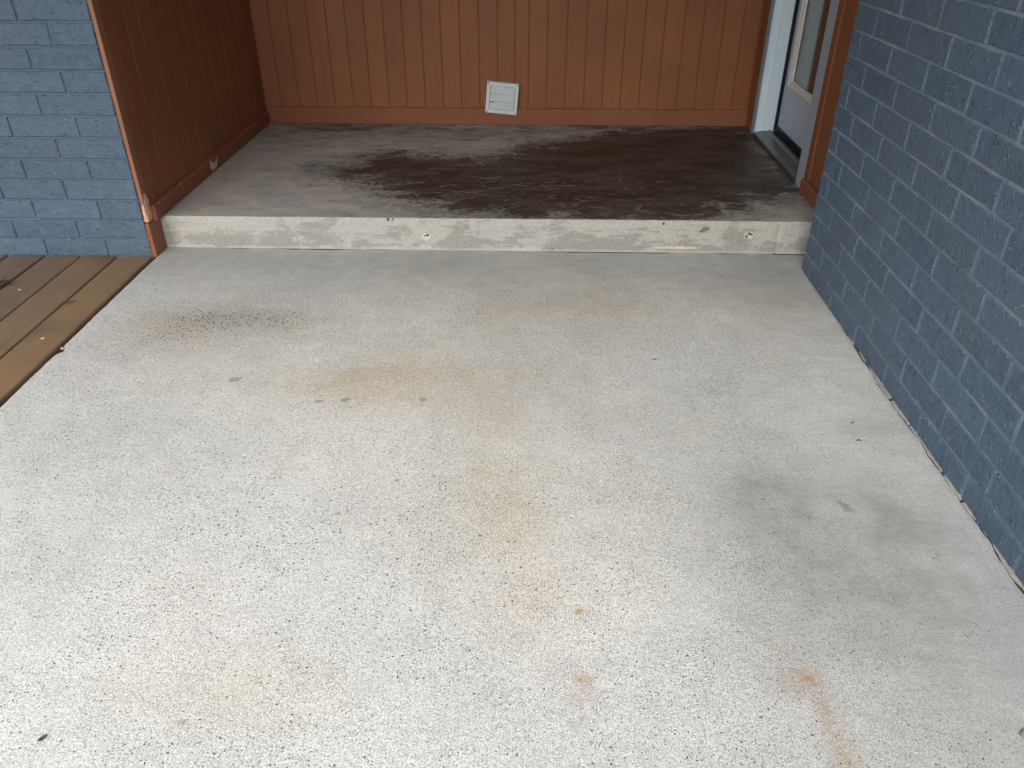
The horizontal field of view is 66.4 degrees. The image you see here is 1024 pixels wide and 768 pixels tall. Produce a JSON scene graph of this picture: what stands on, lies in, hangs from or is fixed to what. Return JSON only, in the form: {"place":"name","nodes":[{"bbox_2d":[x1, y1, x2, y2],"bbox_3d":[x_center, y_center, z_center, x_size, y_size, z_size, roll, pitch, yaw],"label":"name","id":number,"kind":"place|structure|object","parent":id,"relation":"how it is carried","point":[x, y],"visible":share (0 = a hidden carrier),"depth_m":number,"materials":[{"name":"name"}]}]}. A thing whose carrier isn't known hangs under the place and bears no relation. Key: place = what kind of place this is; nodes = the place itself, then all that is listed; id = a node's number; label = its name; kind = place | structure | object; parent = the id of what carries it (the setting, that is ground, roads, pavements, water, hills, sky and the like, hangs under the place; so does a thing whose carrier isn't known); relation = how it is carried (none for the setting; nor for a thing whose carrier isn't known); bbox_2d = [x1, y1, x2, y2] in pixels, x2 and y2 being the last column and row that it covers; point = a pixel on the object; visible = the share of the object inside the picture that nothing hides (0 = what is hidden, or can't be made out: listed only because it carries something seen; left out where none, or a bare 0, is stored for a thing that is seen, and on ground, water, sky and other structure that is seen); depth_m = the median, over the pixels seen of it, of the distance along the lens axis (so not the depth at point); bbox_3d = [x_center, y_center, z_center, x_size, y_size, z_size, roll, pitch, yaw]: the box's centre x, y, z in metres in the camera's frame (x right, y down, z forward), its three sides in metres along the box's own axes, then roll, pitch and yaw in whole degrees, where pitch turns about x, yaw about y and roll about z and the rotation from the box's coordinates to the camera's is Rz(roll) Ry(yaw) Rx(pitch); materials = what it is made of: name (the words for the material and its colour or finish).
{"place":"outdoors","nodes":[
{"label":"outdoors","id":0,"kind":"place"},
{"label":"lawn","id":1,"kind":"structure","parent":0,"visible":0},
{"bbox_2d":[0,255,152,406],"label":"deck","id":2,"kind":"structure","parent":1,"relation":"on","point":[56,303],"depth_m":2.81,"materials":[{"name":"brown wood"}]},
{"bbox_2d":[0,276,9,282],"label":"dead leaf","id":3,"kind":"object","parent":2,"relation":"on","point":[2,279],"visible":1,"depth_m":2.88,"materials":[{"name":"brown plant"}]},
{"bbox_2d":[0,0,156,259],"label":"brick wall","id":4,"kind":"structure","parent":1,"relation":"on","point":[67,186],"depth_m":2.94,"materials":[{"name":"blue brick"}]},
{"bbox_2d":[87,0,269,256],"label":"siding wall","id":5,"kind":"structure","parent":1,"relation":"on","point":[184,81],"depth_m":3.31,"materials":[{"name":"paint"}]},
{"bbox_2d":[160,122,814,253],"bbox_3d":[0.090,-0.959,4.019,2.996,0.434,1.813,1,32,1],"label":"landing","id":6,"kind":"object","parent":1,"relation":"on","point":[621,188],"visible":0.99,"depth_m":3.42,"materials":[{"name":"concrete"}]},
{"bbox_2d":[248,0,764,128],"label":"siding wall","id":7,"kind":"structure","parent":1,"relation":"on","point":[637,62],"depth_m":4.24,"materials":[{"name":"paint"}]},
{"bbox_2d":[485,80,518,114],"bbox_3d":[-0.055,-1.581,4.327,0.175,0.164,0.033,5,32,-1],"label":"vent cover","id":8,"kind":"object","parent":7,"relation":"attached to","point":[501,98],"visible":1,"depth_m":4.32,"materials":[{"name":"plastic"}]},
{"bbox_2d":[0,247,1023,767],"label":"porch slab","id":9,"kind":"structure","parent":1,"relation":"on","point":[376,509],"depth_m":1.80,"materials":[{"name":"concrete"}]},
{"bbox_2d":[1020,729,1023,738],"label":"pebble","id":10,"kind":"object","parent":9,"relation":"on","point":[1022,733],"visible":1,"depth_m":1.36,"materials":[{"name":"stone"}]},
{"bbox_2d":[746,0,859,208],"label":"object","id":11,"kind":"structure","parent":1,"relation":"on","point":[833,79],"depth_m":3.17,"materials":[{"name":"paint"}]},
{"bbox_2d":[750,0,838,187],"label":"door frame","id":12,"kind":"structure","parent":11,"relation":"attached to","point":[798,38],"depth_m":3.86,"materials":[{"name":"paint"}]},
{"bbox_2d":[778,0,830,148],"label":"door leaf","id":13,"kind":"structure","parent":12,"relation":"in","point":[812,15],"depth_m":3.78,"materials":[{"name":"paint"}]},
{"bbox_2d":[802,0,1023,585],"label":"brick wall","id":14,"kind":"structure","parent":1,"relation":"on","point":[913,266],"depth_m":2.02,"materials":[{"name":"blue brick"}]}
]}

